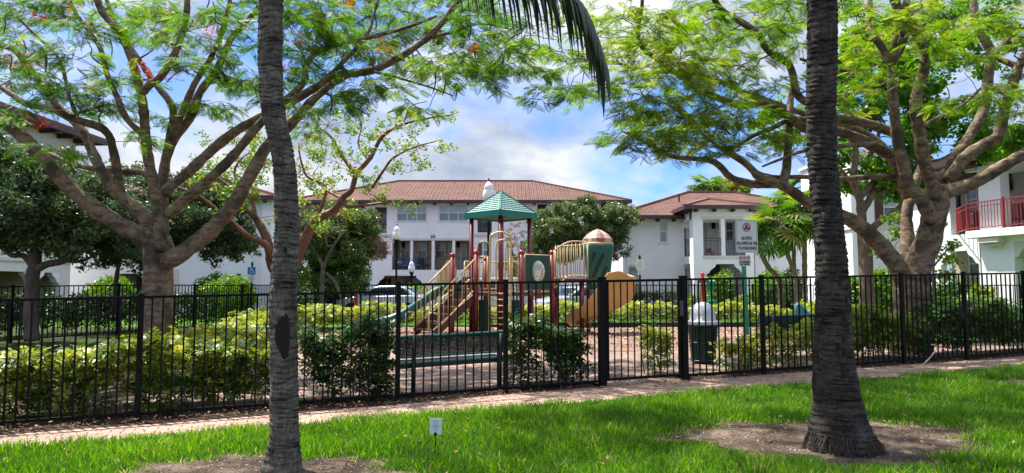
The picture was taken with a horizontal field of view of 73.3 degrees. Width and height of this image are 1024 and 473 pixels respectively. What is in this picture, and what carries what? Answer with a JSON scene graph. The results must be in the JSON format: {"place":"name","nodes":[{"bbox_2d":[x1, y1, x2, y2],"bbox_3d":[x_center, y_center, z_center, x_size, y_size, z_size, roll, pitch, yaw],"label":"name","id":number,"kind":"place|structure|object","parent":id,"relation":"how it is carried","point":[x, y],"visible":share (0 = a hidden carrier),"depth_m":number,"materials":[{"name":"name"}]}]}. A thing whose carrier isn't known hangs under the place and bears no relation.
{"place":"outdoors","nodes":[
{"label":"outdoors","id":0,"kind":"place"},
{"bbox_2d":[0,327,346,368],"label":"side grass","id":1,"kind":"structure","parent":0,"point":[46,343],"depth_m":18.57,"materials":[{"name":"plant"}]},
{"bbox_2d":[0,127,175,341],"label":"oak tree","id":2,"kind":"object","parent":1,"relation":"on","point":[40,211],"visible":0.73,"depth_m":16.17,"materials":[{"name":"green plant"}]},
{"bbox_2d":[0,285,222,334],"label":"hedge","id":3,"kind":"object","parent":1,"relation":"on","point":[3,310],"visible":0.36,"depth_m":20.80,"materials":[{"name":"green plant"}]},
{"bbox_2d":[88,160,270,314],"bbox_3d":[-10.616,0.024,21.081,6.230,4.712,4.030,0,-4,0],"label":"oak tree","id":4,"kind":"object","parent":1,"relation":"on","point":[194,216],"visible":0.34,"depth_m":20.45,"materials":[{"name":"green plant"}]},
{"bbox_2d":[1,316,1018,359],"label":"back lawn grass","id":5,"kind":"structure","parent":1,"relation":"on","point":[221,320],"depth_m":25.80,"materials":[{"name":"plant"}]},
{"bbox_2d":[3,317,779,326],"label":"back grass","id":6,"kind":"structure","parent":0,"point":[410,324],"depth_m":25.09,"materials":[{"name":"plant"}]},
{"bbox_2d":[271,198,394,318],"bbox_3d":[-7.467,0.805,28.295,4.710,5.110,4.010,3,-5,-34],"label":"oak tree","id":7,"kind":"object","parent":6,"relation":"on","point":[338,249],"visible":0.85,"depth_m":27.79,"materials":[{"name":"green plant"}]},
{"bbox_2d":[508,299,791,321],"bbox_3d":[4.631,2.686,24.235,10.341,0.996,1.742,0,-4,0],"label":"hedge","id":8,"kind":"object","parent":6,"relation":"on","point":[650,309],"visible":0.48,"depth_m":24.01,"materials":[{"name":"green plant"}]},
{"bbox_2d":[0,356,1023,447],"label":"path","id":9,"kind":"structure","parent":0,"point":[612,392],"depth_m":9.46,"materials":[{"name":"concrete"}]},
{"bbox_2d":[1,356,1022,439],"bbox_3d":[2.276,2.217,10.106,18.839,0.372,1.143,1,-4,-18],"label":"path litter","id":10,"kind":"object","parent":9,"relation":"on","point":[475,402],"visible":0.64,"depth_m":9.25,"materials":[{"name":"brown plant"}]},
{"bbox_2d":[857,344,937,371],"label":"dry frond","id":11,"kind":"object","parent":9,"relation":"on","point":[907,369],"visible":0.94,"depth_m":11.35,"materials":[{"name":"plant"}]},
{"bbox_2d":[0,303,1023,434],"bbox_3d":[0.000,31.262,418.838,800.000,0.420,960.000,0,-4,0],"label":"ground","id":12,"kind":"structure","parent":0,"point":[46,426],"depth_m":9.28,"materials":[{"name":"soil"}]},
{"bbox_2d":[0,101,107,315],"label":"apartment building","id":13,"kind":"structure","parent":12,"relation":"on","point":[12,271],"depth_m":31.95,"materials":[{"name":"white paint"}]},
{"bbox_2d":[79,273,135,319],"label":"round shrub","id":14,"kind":"object","parent":12,"relation":"on","point":[109,280],"visible":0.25,"depth_m":28.53,"materials":[{"name":"green plant"}]},
{"bbox_2d":[0,328,251,424],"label":"hedge","id":15,"kind":"object","parent":12,"relation":"on","point":[101,369],"visible":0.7,"depth_m":8.94,"materials":[{"name":"green plant"}]},
{"bbox_2d":[0,283,269,342],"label":"metal fence","id":16,"kind":"object","parent":12,"relation":"on","point":[241,304],"visible":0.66,"depth_m":19.93,"materials":[{"name":"metal"}]},
{"bbox_2d":[69,180,312,311],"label":"apartment building","id":17,"kind":"structure","parent":12,"relation":"on","point":[191,269],"depth_m":35.96,"materials":[{"name":"white paint"}]},
{"bbox_2d":[0,290,393,423],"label":"metal fence","id":18,"kind":"object","parent":12,"relation":"on","point":[138,412],"visible":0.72,"depth_m":8.59,"materials":[{"name":"metal"}]},
{"bbox_2d":[142,305,268,390],"bbox_3d":[-5.757,2.113,14.339,1.643,1.226,7.362,0,-4,-7],"label":"hedge","id":19,"kind":"object","parent":12,"relation":"on","point":[231,330],"visible":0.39,"depth_m":13.47,"materials":[{"name":"green plant"}]},
{"bbox_2d":[193,271,221,316],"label":"round shrub","id":20,"kind":"object","parent":12,"relation":"on","point":[211,277],"visible":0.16,"depth_m":30.69,"materials":[{"name":"green plant"}]},
{"bbox_2d":[197,273,260,319],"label":"round shrub","id":21,"kind":"object","parent":12,"relation":"on","point":[233,280],"visible":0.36,"depth_m":27.98,"materials":[{"name":"green plant"}]},
{"bbox_2d":[218,341,269,407],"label":"hedge","id":22,"kind":"object","parent":12,"relation":"on","point":[260,373],"visible":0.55,"depth_m":9.33,"materials":[{"name":"green plant"}]},
{"bbox_2d":[247,261,255,310],"bbox_3d":[-9.623,2.119,25.409,0.290,2.429,0.106,0,-4,0],"label":"parking sign","id":23,"kind":"object","parent":12,"relation":"on","point":[251,274],"visible":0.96,"depth_m":25.41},
{"bbox_2d":[0,0,562,379],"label":"flame tree","id":24,"kind":"object","parent":12,"relation":"on","point":[163,255],"visible":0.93,"depth_m":12.78,"materials":[{"name":"green plant"}]},
{"bbox_2d":[176,99,459,328],"bbox_3d":[-5.655,-0.626,19.663,8.577,7.141,4.421,0,-4,0],"label":"gumbo tree","id":25,"kind":"object","parent":12,"relation":"on","point":[265,242],"visible":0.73,"depth_m":19.48,"materials":[{"name":"green plant"}]},
{"bbox_2d":[297,264,372,306],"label":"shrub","id":26,"kind":"object","parent":12,"relation":"on","point":[310,299],"visible":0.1,"depth_m":31.83,"materials":[{"name":"green plant"}]},
{"bbox_2d":[258,300,496,333],"bbox_3d":[-4.706,2.575,22.535,4.361,0.972,9.044,-4,-6,44],"label":"hedge","id":27,"kind":"object","parent":12,"relation":"on","point":[328,313],"visible":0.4,"depth_m":23.19,"materials":[{"name":"green plant"}]},
{"bbox_2d":[393,224,400,303],"bbox_3d":[-4.366,1.431,25.964,0.320,3.879,0.317,0,-4,0],"label":"street lamp","id":28,"kind":"object","parent":12,"relation":"on","point":[396,234],"visible":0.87,"depth_m":25.96,"materials":[{"name":"black"}]},
{"bbox_2d":[89,310,789,316],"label":"kerb","id":29,"kind":"structure","parent":12,"relation":"on","point":[494,314],"depth_m":31.12,"materials":[{"name":"concrete"}]},
{"bbox_2d":[298,180,631,301],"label":"apartment building","id":30,"kind":"structure","parent":12,"relation":"on","point":[434,231],"depth_m":57.38,"materials":[{"name":"white paint"}]},
{"bbox_2d":[403,277,418,282],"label":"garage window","id":31,"kind":"structure","parent":30,"relation":"in","point":[405,279],"depth_m":58.97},
{"bbox_2d":[395,205,427,222],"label":"window","id":32,"kind":"structure","parent":30,"relation":"in","point":[421,214],"depth_m":57.40,"materials":[{"name":"glass"}]},
{"bbox_2d":[418,243,426,257],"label":"window","id":33,"kind":"structure","parent":30,"relation":"in","point":[422,247],"depth_m":59.26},
{"bbox_2d":[437,243,444,257],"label":"window","id":34,"kind":"structure","parent":30,"relation":"in","point":[440,246],"depth_m":59.26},
{"bbox_2d":[437,204,468,222],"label":"window","id":35,"kind":"structure","parent":30,"relation":"in","point":[454,213],"depth_m":57.40,"materials":[{"name":"glass"}]},
{"bbox_2d":[460,244,466,269],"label":"balcony door","id":36,"kind":"structure","parent":30,"relation":"in","point":[463,247],"depth_m":59.15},
{"bbox_2d":[482,179,494,321],"bbox_3d":[-0.847,0.562,25.023,0.472,5.480,0.467,0,-4,0],"label":"street lamp","id":37,"kind":"object","parent":12,"relation":"on","point":[488,191],"visible":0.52,"depth_m":25.01,"materials":[{"name":"white"}]},
{"bbox_2d":[395,279,599,402],"bbox_3d":[-0.137,1.493,10.053,3.125,1.727,0.074,1,-4,-18],"label":"metal fence","id":38,"kind":"object","parent":12,"relation":"on","point":[505,387],"visible":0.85,"depth_m":10.01,"materials":[{"name":"metal"}]},
{"bbox_2d":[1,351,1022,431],"bbox_3d":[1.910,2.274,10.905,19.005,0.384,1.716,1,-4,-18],"label":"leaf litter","id":39,"kind":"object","parent":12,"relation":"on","point":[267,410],"visible":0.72,"depth_m":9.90,"materials":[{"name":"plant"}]},
{"bbox_2d":[497,222,526,277],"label":"oak tree","id":40,"kind":"object","parent":12,"relation":"on","point":[514,270],"visible":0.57,"depth_m":40.85,"materials":[{"name":"green plant"}]},
{"bbox_2d":[297,284,814,319],"bbox_3d":[2.635,2.679,27.681,24.026,1.532,0.074,0,-4,-2],"label":"metal fence","id":41,"kind":"object","parent":12,"relation":"on","point":[694,285],"visible":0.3,"depth_m":27.77,"materials":[{"name":"metal"}]},
{"bbox_2d":[520,194,642,265],"bbox_3d":[3.955,1.116,39.456,7.007,7.292,4.252,0,-4,0],"label":"oak tree","id":42,"kind":"object","parent":12,"relation":"on","point":[613,220],"visible":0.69,"depth_m":38.82,"materials":[{"name":"green plant"}]},
{"bbox_2d":[298,326,885,351],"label":"mulch","id":43,"kind":"object","parent":12,"relation":"on","point":[618,347],"visible":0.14,"depth_m":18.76,"materials":[{"name":"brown wood"}]},
{"bbox_2d":[361,190,635,334],"bbox_3d":[-0.388,0.792,20.725,8.068,4.373,3.346,1,-4,-13],"label":"playground structure","id":44,"kind":"object","parent":43,"relation":"on","point":[500,207],"visible":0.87,"depth_m":19.97,"materials":[{"name":"teal"}]},
{"bbox_2d":[491,322,777,327],"bbox_3d":[4.500,3.052,23.523,10.600,0.240,0.120,0,-4,0],"label":"edging","id":45,"kind":"object","parent":12,"relation":"on","point":[637,324],"visible":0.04,"depth_m":23.47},
{"bbox_2d":[636,255,643,320],"bbox_3d":[5.013,2.072,26.916,0.310,2.735,0.115,0,-4,0],"label":"parking sign","id":46,"kind":"object","parent":12,"relation":"on","point":[640,265],"visible":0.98,"depth_m":26.92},
{"bbox_2d":[596,377,684,385],"bbox_3d":[1.998,2.288,10.918,1.450,0.031,0.620,1,-4,-18],"label":"gate threshold","id":47,"kind":"object","parent":12,"relation":"on","point":[654,380],"visible":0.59,"depth_m":10.86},
{"bbox_2d":[596,276,688,386],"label":"gate","id":48,"kind":"structure","parent":12,"relation":"on","point":[603,329],"depth_m":10.76,"materials":[{"name":"metal"}]},
{"bbox_2d":[628,290,676,306],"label":"hedge","id":49,"kind":"object","parent":12,"relation":"on","point":[669,298],"visible":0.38,"depth_m":36.97,"materials":[{"name":"green plant"}]},
{"bbox_2d":[601,191,801,306],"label":"town house","id":50,"kind":"structure","parent":12,"relation":"on","point":[675,236],"depth_m":43.00,"materials":[{"name":"white paint"}]},
{"bbox_2d":[629,267,638,289],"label":"window","id":51,"kind":"structure","parent":50,"relation":"in","point":[632,270],"depth_m":43.05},
{"bbox_2d":[658,221,669,244],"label":"window","id":52,"kind":"structure","parent":50,"relation":"in","point":[662,224],"depth_m":43.22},
{"bbox_2d":[703,223,708,255],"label":"balcony door","id":53,"kind":"structure","parent":50,"relation":"in","point":[705,225],"depth_m":43.32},
{"bbox_2d":[707,265,719,290],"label":"door","id":54,"kind":"structure","parent":50,"relation":"in","point":[713,272],"depth_m":43.16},
{"bbox_2d":[725,223,733,239],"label":"window","id":55,"kind":"structure","parent":50,"relation":"in","point":[729,227],"depth_m":43.38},
{"bbox_2d":[699,272,708,301],"bbox_3d":[8.399,2.593,30.244,0.454,2.067,0.378,0,-4,0],"label":"fire standpipe","id":56,"kind":"object","parent":12,"relation":"on","point":[702,282],"visible":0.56,"depth_m":30.25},
{"bbox_2d":[683,173,728,190],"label":"fan palm","id":57,"kind":"object","parent":12,"relation":"on","point":[696,187],"visible":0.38,"depth_m":70.17,"materials":[{"name":"green plant"}]},
{"bbox_2d":[696,179,725,190],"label":"oak tree","id":58,"kind":"object","parent":12,"relation":"on","point":[709,187],"visible":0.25,"depth_m":70.80,"materials":[{"name":"green plant"}]},
{"bbox_2d":[707,280,716,304],"bbox_3d":[8.739,2.747,30.181,0.470,1.850,0.463,0,-4,0],"label":"waste station","id":59,"kind":"object","parent":12,"relation":"on","point":[709,288],"visible":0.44,"depth_m":30.16,"materials":[{"name":"green metal"}]},
{"bbox_2d":[706,268,735,307],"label":"round shrub","id":60,"kind":"object","parent":12,"relation":"on","point":[725,275],"visible":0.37,"depth_m":35.58,"materials":[{"name":"green plant"}]},
{"bbox_2d":[710,178,752,192],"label":"oak tree","id":61,"kind":"object","parent":12,"relation":"on","point":[731,186],"visible":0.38,"depth_m":73.70,"materials":[{"name":"green plant"}]},
{"bbox_2d":[467,0,1023,354],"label":"flame tree","id":62,"kind":"object","parent":12,"relation":"on","point":[918,253],"visible":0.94,"depth_m":13.72,"materials":[{"name":"green leaf"},{"name":"brown bark"}]},
{"bbox_2d":[735,220,757,360],"bbox_3d":[4.584,1.065,13.319,0.492,2.795,0.056,-1,-4,-14],"label":"sign post","id":63,"kind":"object","parent":12,"relation":"on","point":[746,237],"visible":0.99,"depth_m":13.34,"materials":[{"name":"metal"}]},
{"bbox_2d":[748,267,789,311],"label":"round shrub","id":64,"kind":"object","parent":12,"relation":"on","point":[768,274],"visible":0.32,"depth_m":34.61,"materials":[{"name":"green plant"}]},
{"bbox_2d":[759,220,784,309],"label":"fan palm","id":65,"kind":"object","parent":12,"relation":"on","point":[771,270],"visible":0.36,"depth_m":28.88,"materials":[{"name":"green plant"}]},
{"bbox_2d":[747,203,812,301],"bbox_3d":[10.477,1.076,26.954,2.811,4.729,3.028,0,-4,0],"label":"fan palm","id":66,"kind":"object","parent":12,"relation":"on","point":[778,238],"visible":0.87,"depth_m":26.86,"materials":[{"name":"green plant"}]},
{"bbox_2d":[756,190,814,303],"bbox_3d":[11.595,0.780,28.293,3.030,5.508,2.660,4,-6,-43],"label":"fan palm","id":67,"kind":"object","parent":12,"relation":"on","point":[775,198],"visible":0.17,"depth_m":28.07,"materials":[{"name":"green plant"}]},
{"bbox_2d":[772,179,800,198],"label":"fan palm","id":68,"kind":"object","parent":12,"relation":"on","point":[794,182],"visible":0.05,"depth_m":46.13,"materials":[{"name":"green plant"}]},
{"bbox_2d":[777,267,801,311],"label":"round shrub","id":69,"kind":"object","parent":12,"relation":"on","point":[788,272],"visible":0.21,"depth_m":36.14,"materials":[{"name":"green plant"}]},
{"bbox_2d":[771,199,813,302],"bbox_3d":[11.764,0.802,27.512,2.790,5.361,2.878,0,-4,0],"label":"fan palm","id":70,"kind":"object","parent":12,"relation":"on","point":[789,203],"visible":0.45,"depth_m":27.40,"materials":[{"name":"green plant"}]},
{"bbox_2d":[791,299,880,341],"bbox_3d":[9.325,2.336,20.028,1.652,1.094,7.948,-1,-4,14],"label":"hedge","id":71,"kind":"object","parent":12,"relation":"on","point":[808,306],"visible":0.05,"depth_m":21.05,"materials":[{"name":"green plant"}]},
{"bbox_2d":[851,277,858,306],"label":"round shrub","id":72,"kind":"object","parent":12,"relation":"on","point":[853,291],"visible":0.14,"depth_m":23.65,"materials":[{"name":"green plant"}]},
{"bbox_2d":[687,271,1023,375],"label":"metal fence","id":73,"kind":"object","parent":12,"relation":"on","point":[903,359],"visible":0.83,"depth_m":12.34,"materials":[{"name":"metal"}]},
{"bbox_2d":[798,149,933,306],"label":"apartment building","id":74,"kind":"structure","parent":12,"relation":"on","point":[876,209],"depth_m":33.25,"materials":[{"name":"white paint"}]},
{"bbox_2d":[882,195,898,225],"bbox_3d":[18.267,-1.305,33.236,0.930,1.792,0.180,0,-4,0],"label":"window","id":75,"kind":"structure","parent":74,"relation":"in","point":[888,207],"depth_m":33.28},
{"bbox_2d":[873,267,892,315],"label":"round shrub","id":76,"kind":"object","parent":12,"relation":"on","point":[879,272],"visible":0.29,"depth_m":23.12,"materials":[{"name":"green plant"}]},
{"bbox_2d":[749,0,1023,339],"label":"shade tree","id":77,"kind":"object","parent":12,"relation":"on","point":[1011,142],"visible":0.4,"depth_m":17.99,"materials":[{"name":"green plant"}]},
{"bbox_2d":[930,279,971,304],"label":"round shrub","id":78,"kind":"object","parent":12,"relation":"on","point":[947,290],"visible":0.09,"depth_m":24.21,"materials":[{"name":"green plant"}]},
{"bbox_2d":[912,155,1023,304],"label":"apartment building","id":79,"kind":"structure","parent":12,"relation":"on","point":[994,241],"depth_m":25.89,"materials":[{"name":"white paint"}]},
{"bbox_2d":[963,211,979,233],"bbox_3d":[19.262,-0.548,28.813,0.510,1.050,0.520,0,-4,6],"label":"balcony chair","id":80,"kind":"object","parent":79,"relation":"on","point":[977,218],"visible":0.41,"depth_m":28.86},
{"bbox_2d":[965,188,978,214],"bbox_3d":[20.174,-1.622,30.139,0.085,1.326,0.621,1,-4,-11],"label":"window","id":81,"kind":"structure","parent":79,"relation":"in","point":[972,196],"depth_m":30.14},
{"bbox_2d":[968,255,979,276],"bbox_3d":[20.253,1.191,30.113,0.085,1.188,0.571,1,-4,-11],"label":"window","id":82,"kind":"structure","parent":79,"relation":"in","point":[973,266],"depth_m":30.22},
{"bbox_2d":[1011,203,1023,226],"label":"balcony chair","id":83,"kind":"object","parent":79,"relation":"on","point":[1022,210],"visible":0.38,"depth_m":26.18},
{"bbox_2d":[931,285,1021,305],"bbox_3d":[16.516,2.305,22.577,0.259,1.556,11.741,1,-4,-19],"label":"metal fence","id":84,"kind":"object","parent":12,"relation":"on","point":[1002,291],"visible":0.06,"depth_m":22.67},
{"bbox_2d":[958,282,995,299],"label":"round shrub","id":85,"kind":"object","parent":12,"relation":"on","point":[980,290],"visible":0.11,"depth_m":22.52,"materials":[{"name":"green plant"}]},
{"bbox_2d":[0,0,1023,282],"label":"sky","id":86,"kind":"structure","parent":0,"point":[494,141],"materials":[{"name":"blue"}]},
{"bbox_2d":[0,362,1023,472],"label":"lawn","id":87,"kind":"structure","parent":0,"point":[214,454],"depth_m":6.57,"materials":[{"name":"plant"}]},
{"bbox_2d":[128,454,410,472],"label":"dirt patch","id":88,"kind":"object","parent":87,"relation":"on","point":[233,460],"visible":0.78,"depth_m":6.09,"materials":[{"name":"soil"}]},
{"bbox_2d":[257,0,609,472],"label":"palm tree","id":89,"kind":"object","parent":88,"relation":"on","point":[283,452],"visible":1,"depth_m":5.93,"materials":[{"name":"grey plant"}]},
{"bbox_2d":[142,421,969,472],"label":"dirt debris","id":90,"kind":"object","parent":88,"relation":"on","point":[694,434],"visible":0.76,"depth_m":6.34,"materials":[{"name":"soil"}]},
{"bbox_2d":[429,418,441,454],"bbox_3d":[-0.692,1.855,6.202,0.112,0.425,0.011,1,-4,8],"label":"lawn sign","id":91,"kind":"object","parent":87,"relation":"on","point":[435,426],"visible":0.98,"depth_m":6.21,"materials":[{"name":"white"}]},
{"bbox_2d":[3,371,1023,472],"bbox_3d":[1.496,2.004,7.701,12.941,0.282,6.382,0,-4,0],"label":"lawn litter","id":92,"kind":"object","parent":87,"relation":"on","point":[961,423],"visible":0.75,"depth_m":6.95,"materials":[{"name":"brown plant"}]},
{"bbox_2d":[653,420,984,468],"bbox_3d":[3.100,1.963,6.613,3.465,0.069,2.084,0,-4,0],"label":"dirt patch","id":93,"kind":"object","parent":87,"relation":"on","point":[795,441],"visible":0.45,"depth_m":6.68,"materials":[{"name":"soil"}]},
{"bbox_2d":[801,0,888,458],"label":"palm tree","id":94,"kind":"object","parent":93,"relation":"on","point":[839,424],"visible":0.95,"depth_m":6.29,"materials":[{"name":"grey plant"}]},
{"bbox_2d":[73,343,1023,415],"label":"plaza","id":95,"kind":"structure","parent":0,"point":[427,379],"depth_m":12.23,"materials":[{"name":"concrete"}]},
{"bbox_2d":[297,310,402,402],"bbox_3d":[-2.356,1.696,9.812,1.510,1.280,0.894,2,-4,-21],"label":"bush","id":96,"kind":"object","parent":95,"relation":"on","point":[337,348],"visible":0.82,"depth_m":9.69,"materials":[{"name":"green plant"}]},
{"bbox_2d":[357,342,392,399],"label":"bush","id":97,"kind":"object","parent":95,"relation":"on","point":[374,371],"visible":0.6,"depth_m":9.67,"materials":[{"name":"green plant"}]},
{"bbox_2d":[394,331,510,396],"bbox_3d":[-0.941,1.895,10.431,1.848,0.909,0.582,2,-4,-25],"label":"bench","id":98,"kind":"object","parent":95,"relation":"on","point":[436,353],"visible":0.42,"depth_m":10.30,"materials":[{"name":"green metal"}]},
{"bbox_2d":[501,310,593,389],"bbox_3d":[0.511,1.753,10.794,1.439,1.213,1.234,1,-4,-17],"label":"bush","id":99,"kind":"object","parent":95,"relation":"on","point":[554,361],"visible":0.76,"depth_m":10.51,"materials":[{"name":"green plant"}]},
{"bbox_2d":[635,321,676,373],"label":"bush","id":100,"kind":"object","parent":95,"relation":"on","point":[657,339],"visible":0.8,"depth_m":11.51,"materials":[{"name":"green plant"}]},
{"bbox_2d":[688,302,719,361],"bbox_3d":[3.663,1.820,13.204,0.650,1.130,0.650,0,-4,0],"label":"trash can","id":101,"kind":"object","parent":95,"relation":"on","point":[702,330],"visible":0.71,"depth_m":13.00,"materials":[{"name":"green metal"}]},
{"bbox_2d":[708,322,813,370],"bbox_3d":[4.510,1.933,12.127,2.129,0.881,0.980,1,-4,-20],"label":"bush","id":102,"kind":"object","parent":95,"relation":"on","point":[747,344],"visible":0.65,"depth_m":12.09,"materials":[{"name":"green plant"}]},
{"bbox_2d":[751,314,814,358],"bbox_3d":[5.807,2.009,13.962,2.055,0.911,0.582,1,-4,-14],"label":"bench","id":103,"kind":"object","parent":95,"relation":"on","point":[790,321],"visible":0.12,"depth_m":13.68,"materials":[{"name":"green metal"}]},
{"bbox_2d":[794,302,810,318],"bbox_3d":[6.012,1.664,14.298,0.367,0.643,0.180,0,-4,0],"label":"canvas bag","id":104,"kind":"object","parent":103,"relation":"on","point":[796,308],"visible":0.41,"depth_m":14.22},
{"bbox_2d":[790,303,921,362],"bbox_3d":[6.612,1.842,13.227,2.192,1.139,1.549,1,-4,-16],"label":"hedge","id":105,"kind":"object","parent":95,"relation":"on","point":[808,322],"visible":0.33,"depth_m":12.97,"materials":[{"name":"green plant"}]},
{"bbox_2d":[869,210,967,304],"bbox_3d":[9.774,0.679,16.699,2.354,2.669,1.008,0,-4,0],"label":"young tree","id":106,"kind":"object","parent":95,"relation":"on","point":[952,245],"visible":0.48,"depth_m":16.64,"materials":[{"name":"green plant"}]},
{"bbox_2d":[878,298,1023,356],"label":"hedge","id":107,"kind":"object","parent":95,"relation":"on","point":[972,323],"visible":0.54,"depth_m":13.52,"materials":[{"name":"green plant"}]},
{"bbox_2d":[689,291,766,309],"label":"hedge","id":108,"kind":"object","parent":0,"point":[716,300],"visible":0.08,"depth_m":37.22,"materials":[{"name":"green plant"}]},
{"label":"side grass","id":109,"kind":"structure","parent":0,"visible":0},
{"bbox_2d":[932,292,1014,336],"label":"hedge","id":110,"kind":"object","parent":109,"relation":"on","point":[985,299],"visible":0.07,"depth_m":18.96,"materials":[{"name":"green plant"}]},
{"label":"road","id":111,"kind":"structure","parent":0,"visible":0},
{"bbox_2d":[334,286,433,312],"bbox_3d":[-6.140,3.098,33.364,4.567,1.440,1.940,0,-4,6],"label":"parked car","id":112,"kind":"object","parent":111,"relation":"on","point":[365,297],"visible":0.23,"depth_m":32.57,"materials":[{"name":"white metal"}]},
{"bbox_2d":[437,278,540,307],"bbox_3d":[-1.082,2.888,33.079,4.889,1.820,2.020,0,-4,0],"label":"parked car","id":113,"kind":"object","parent":111,"relation":"on","point":[493,302],"visible":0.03,"depth_m":32.16,"materials":[{"name":"white paint"}]},
{"bbox_2d":[534,286,622,316],"bbox_3d":[3.147,3.035,32.470,4.567,1.440,1.940,2,-5,-29],"label":"parked car","id":114,"kind":"object","parent":111,"relation":"on","point":[546,300],"visible":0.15,"depth_m":31.52,"materials":[{"name":"grey paint"}]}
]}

